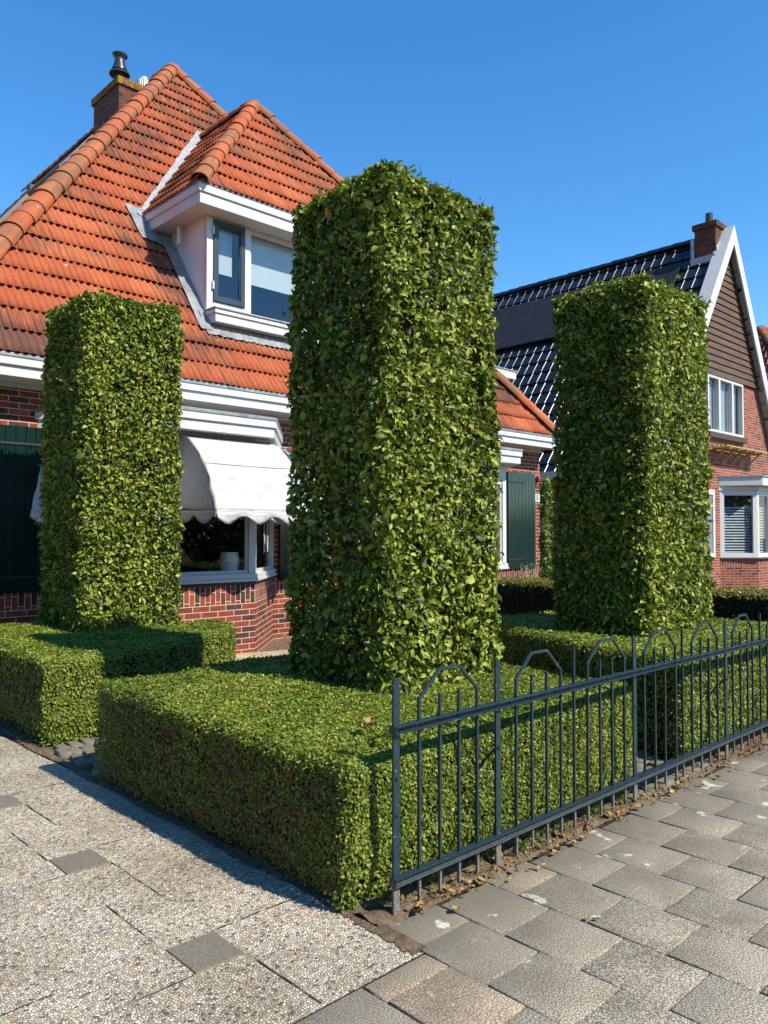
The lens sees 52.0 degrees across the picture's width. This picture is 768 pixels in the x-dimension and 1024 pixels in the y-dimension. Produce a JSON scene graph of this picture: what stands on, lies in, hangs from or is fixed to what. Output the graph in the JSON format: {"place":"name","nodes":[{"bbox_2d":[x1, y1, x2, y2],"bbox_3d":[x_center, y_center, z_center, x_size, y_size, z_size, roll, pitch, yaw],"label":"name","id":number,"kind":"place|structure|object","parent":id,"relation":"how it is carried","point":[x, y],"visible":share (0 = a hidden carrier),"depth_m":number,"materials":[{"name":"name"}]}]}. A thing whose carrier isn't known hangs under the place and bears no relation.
{"place":"outdoors","nodes":[
{"label":"outdoors","id":0,"kind":"place"},
{"bbox_2d":[0,794,244,973],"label":"driveway tile","id":1,"kind":"object","parent":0,"point":[204,952],"visible":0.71,"depth_m":3.07,"materials":[{"name":"stone"}]},
{"bbox_2d":[0,735,422,1023],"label":"driveway","id":2,"kind":"structure","parent":0,"point":[78,948],"depth_m":3.23,"materials":[{"name":"grey concrete"}]},
{"bbox_2d":[0,745,321,1020],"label":"driveway joint","id":3,"kind":"object","parent":2,"relation":"on","point":[148,937],"visible":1,"depth_m":3.24,"materials":[{"name":"grey concrete"}]},
{"bbox_2d":[0,636,663,901],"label":"garden soil","id":4,"kind":"structure","parent":0,"point":[278,644],"depth_m":6.15,"materials":[{"name":"brown soil"}]},
{"bbox_2d":[34,288,185,632],"bbox_3d":[-2.885,-0.220,8.339,1.348,4.141,1.319,2,-2,-44],"label":"column hedge","id":5,"kind":"object","parent":4,"relation":"on","point":[118,462],"depth_m":7.99,"materials":[{"name":"green plant"}]},
{"bbox_2d":[0,619,239,747],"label":"box hedge","id":6,"kind":"object","parent":4,"relation":"on","point":[51,676],"visible":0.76,"depth_m":6.52,"materials":[{"name":"green plant"}]},
{"bbox_2d":[0,728,426,954],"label":"soil edge","id":7,"kind":"object","parent":4,"relation":"on","point":[403,942],"visible":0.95,"depth_m":3.88,"materials":[{"name":"soil"}]},
{"bbox_2d":[228,638,464,660],"bbox_3d":[-0.230,1.896,10.561,4.600,0.040,2.200,2,-2,-44],"label":"sand patch","id":8,"kind":"object","parent":4,"relation":"on","point":[240,656],"visible":0.03,"depth_m":10.45,"materials":[{"name":"beige sand"}]},
{"bbox_2d":[89,644,632,912],"bbox_3d":[-0.146,1.383,4.997,2.546,0.761,2.624,2,-2,-44],"label":"box hedge","id":9,"kind":"object","parent":4,"relation":"on","point":[266,758],"visible":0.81,"depth_m":4.08,"materials":[{"name":"green plant"}]},
{"bbox_2d":[363,716,374,725],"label":"fallen leaf","id":10,"kind":"object","parent":9,"relation":"on","point":[368,720],"visible":1,"depth_m":3.84,"materials":[{"name":"brown plant"}]},
{"bbox_2d":[276,158,513,700],"bbox_3d":[0.081,-0.251,5.441,1.364,4.028,1.264,2,-2,-44],"label":"column hedge","id":11,"kind":"object","parent":4,"relation":"on","point":[386,218],"depth_m":5.09,"materials":[{"name":"green plant"}]},
{"bbox_2d":[538,476,560,579],"bbox_3d":[3.540,0.661,17.204,0.601,2.907,0.658,2,-2,-44],"label":"climbing plant","id":12,"kind":"object","parent":4,"relation":"on","point":[544,543],"visible":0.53,"depth_m":17.17,"materials":[{"name":"green plant"}]},
{"bbox_2d":[342,571,767,645],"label":"divider hedge","id":13,"kind":"object","parent":4,"relation":"on","point":[518,595],"visible":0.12,"depth_m":9.96,"materials":[{"name":"green plant"}]},
{"bbox_2d":[548,270,716,636],"bbox_3d":[2.390,-0.179,7.535,1.536,4.011,1.215,2,-2,-44],"label":"column hedge","id":14,"kind":"object","parent":4,"relation":"on","point":[621,390],"depth_m":7.15,"materials":[{"name":"green plant"}]},
{"bbox_2d":[498,610,766,760],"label":"box hedge","id":15,"kind":"object","parent":4,"relation":"on","point":[527,632],"visible":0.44,"depth_m":6.16,"materials":[{"name":"green plant"}]},
{"bbox_2d":[53,737,710,797],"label":"path","id":16,"kind":"structure","parent":0,"point":[80,753],"depth_m":5.45,"materials":[{"name":"stone"}]},
{"bbox_2d":[0,0,767,363],"label":"sky","id":17,"kind":"structure","parent":0,"point":[593,132],"materials":[{"name":"blue"}]},
{"bbox_2d":[510,563,548,577],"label":"lavender plant","id":18,"kind":"object","parent":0,"point":[528,571],"visible":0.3,"depth_m":16.32,"materials":[{"name":"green plant"}]},
{"bbox_2d":[292,745,767,1023],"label":"pavement","id":19,"kind":"structure","parent":0,"point":[554,955],"depth_m":3.17,"materials":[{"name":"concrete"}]},
{"bbox_2d":[337,726,767,926],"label":"soil strip","id":20,"kind":"object","parent":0,"point":[373,911],"visible":0.43,"depth_m":3.89,"materials":[{"name":"brown soil"}]},
{"bbox_2d":[378,889,403,906],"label":"weed plant","id":21,"kind":"object","parent":20,"relation":"on","point":[382,898],"visible":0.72,"depth_m":3.40,"materials":[{"name":"green plant"}]},
{"bbox_2d":[415,904,424,908],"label":"fallen leaf","id":22,"kind":"object","parent":20,"relation":"on","point":[418,906],"visible":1,"depth_m":3.31,"materials":[{"name":"brown plant"}]},
{"bbox_2d":[416,900,427,904],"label":"fallen leaf","id":23,"kind":"object","parent":20,"relation":"on","point":[422,902],"visible":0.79,"depth_m":3.37,"materials":[{"name":"brown plant"}]},
{"bbox_2d":[414,868,449,891],"bbox_3d":[0.205,1.667,3.619,0.150,0.106,0.242,-1,-2,21],"label":"weed plant","id":24,"kind":"object","parent":20,"relation":"on","point":[430,879],"visible":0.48,"depth_m":3.60,"materials":[{"name":"green plant"}]},
{"bbox_2d":[465,844,494,864],"bbox_3d":[0.440,1.662,3.843,0.203,0.130,0.187,0,-2,-11],"label":"weed plant","id":25,"kind":"object","parent":20,"relation":"on","point":[481,858],"visible":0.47,"depth_m":3.80,"materials":[{"name":"green plant"}]},
{"bbox_2d":[479,846,494,858],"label":"weed plant","id":26,"kind":"object","parent":20,"relation":"on","point":[485,856],"visible":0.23,"depth_m":3.89,"materials":[{"name":"green plant"}]},
{"bbox_2d":[512,832,531,857],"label":"weed plant","id":27,"kind":"object","parent":20,"relation":"on","point":[524,842],"visible":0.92,"depth_m":3.95,"materials":[{"name":"green plant"}]},
{"bbox_2d":[528,826,550,845],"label":"weed plant","id":28,"kind":"object","parent":20,"relation":"on","point":[538,836],"visible":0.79,"depth_m":4.08,"materials":[{"name":"green plant"}]},
{"bbox_2d":[544,818,568,836],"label":"weed plant","id":29,"kind":"object","parent":20,"relation":"on","point":[555,826],"visible":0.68,"depth_m":4.23,"materials":[{"name":"green plant"}]},
{"bbox_2d":[389,613,767,915],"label":"iron fence","id":30,"kind":"object","parent":20,"relation":"on","point":[397,880],"visible":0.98,"depth_m":4.18,"materials":[{"name":"metal"}]},
{"bbox_2d":[390,731,767,918],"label":"leaf litter","id":31,"kind":"object","parent":20,"relation":"on","point":[403,896],"visible":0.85,"depth_m":4.07,"materials":[{"name":"brown plant"}]},
{"bbox_2d":[582,801,612,817],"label":"weed plant","id":32,"kind":"object","parent":20,"relation":"on","point":[595,808],"visible":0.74,"depth_m":4.48,"materials":[{"name":"green plant"}]},
{"bbox_2d":[602,785,631,806],"bbox_3d":[1.390,1.692,4.689,0.177,0.120,0.197,0,-2,11],"label":"weed plant","id":33,"kind":"object","parent":20,"relation":"on","point":[622,797],"visible":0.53,"depth_m":4.68,"materials":[{"name":"green plant"}]},
{"bbox_2d":[720,741,739,749],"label":"weed plant","id":34,"kind":"object","parent":20,"relation":"on","point":[730,745],"visible":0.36,"depth_m":5.88,"materials":[{"name":"green plant"}]},
{"bbox_2d":[467,212,767,588],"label":"brick house","id":35,"kind":"structure","parent":0,"point":[706,263],"depth_m":23.50,"materials":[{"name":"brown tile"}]},
{"bbox_2d":[694,489,715,556],"bbox_3d":[8.899,0.315,21.927,1.450,1.920,0.060,2,-2,-44],"label":"window","id":36,"kind":"structure","parent":35,"relation":"in","point":[712,540],"depth_m":22.31,"materials":[{"name":"white paint"}]},
{"bbox_2d":[706,373,743,437],"bbox_3d":[9.984,-3.084,23.166,2.490,1.650,0.210,2,-2,-44],"label":"window","id":37,"kind":"structure","parent":35,"relation":"in","point":[720,392],"depth_m":23.40,"materials":[{"name":"white paint"}]},
{"bbox_2d":[718,475,767,588],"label":"bay window","id":38,"kind":"structure","parent":35,"relation":"in","point":[743,498],"depth_m":22.75,"materials":[{"name":"wood"}]},
{"bbox_2d":[756,325,767,380],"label":"brick house","id":39,"kind":"structure","parent":0,"point":[762,331],"depth_m":29.56,"materials":[{"name":"tile"}]},
{"label":"ground","id":40,"kind":"structure","parent":0,"visible":0},
{"bbox_2d":[0,51,559,653],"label":"brick house","id":41,"kind":"structure","parent":40,"relation":"on","point":[170,183],"depth_m":11.88,"materials":[{"name":"orange tile"}]},
{"bbox_2d":[34,406,283,653],"bbox_3d":[-2.477,0.378,10.517,3.819,3.272,1.515,2,-2,-44],"label":"bay window","id":42,"kind":"structure","parent":41,"relation":"in","point":[243,598],"depth_m":10.38,"materials":[{"name":"red brick"}]},
{"bbox_2d":[375,445,522,576],"bbox_3d":[1.501,0.493,14.356,3.819,3.272,1.504,2,-2,-44],"label":"bay window","id":43,"kind":"structure","parent":41,"relation":"in","point":[510,457],"depth_m":14.47,"materials":[{"name":"white wood"}]},
{"bbox_3d":[-2.539,1.246,10.576,1.170,0.740,0.700,2,-2,-44],"label":"side table","id":44,"kind":"object","parent":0,"visible":0},
{"bbox_2d":[219,552,238,570],"bbox_3d":[-2.096,0.710,10.659,0.266,0.328,0.266,2,-2,-44],"label":"vase","id":45,"kind":"object","parent":44,"relation":"on","point":[229,561],"visible":0.75,"depth_m":10.55,"materials":[{"name":"white ceramic"}]}
]}

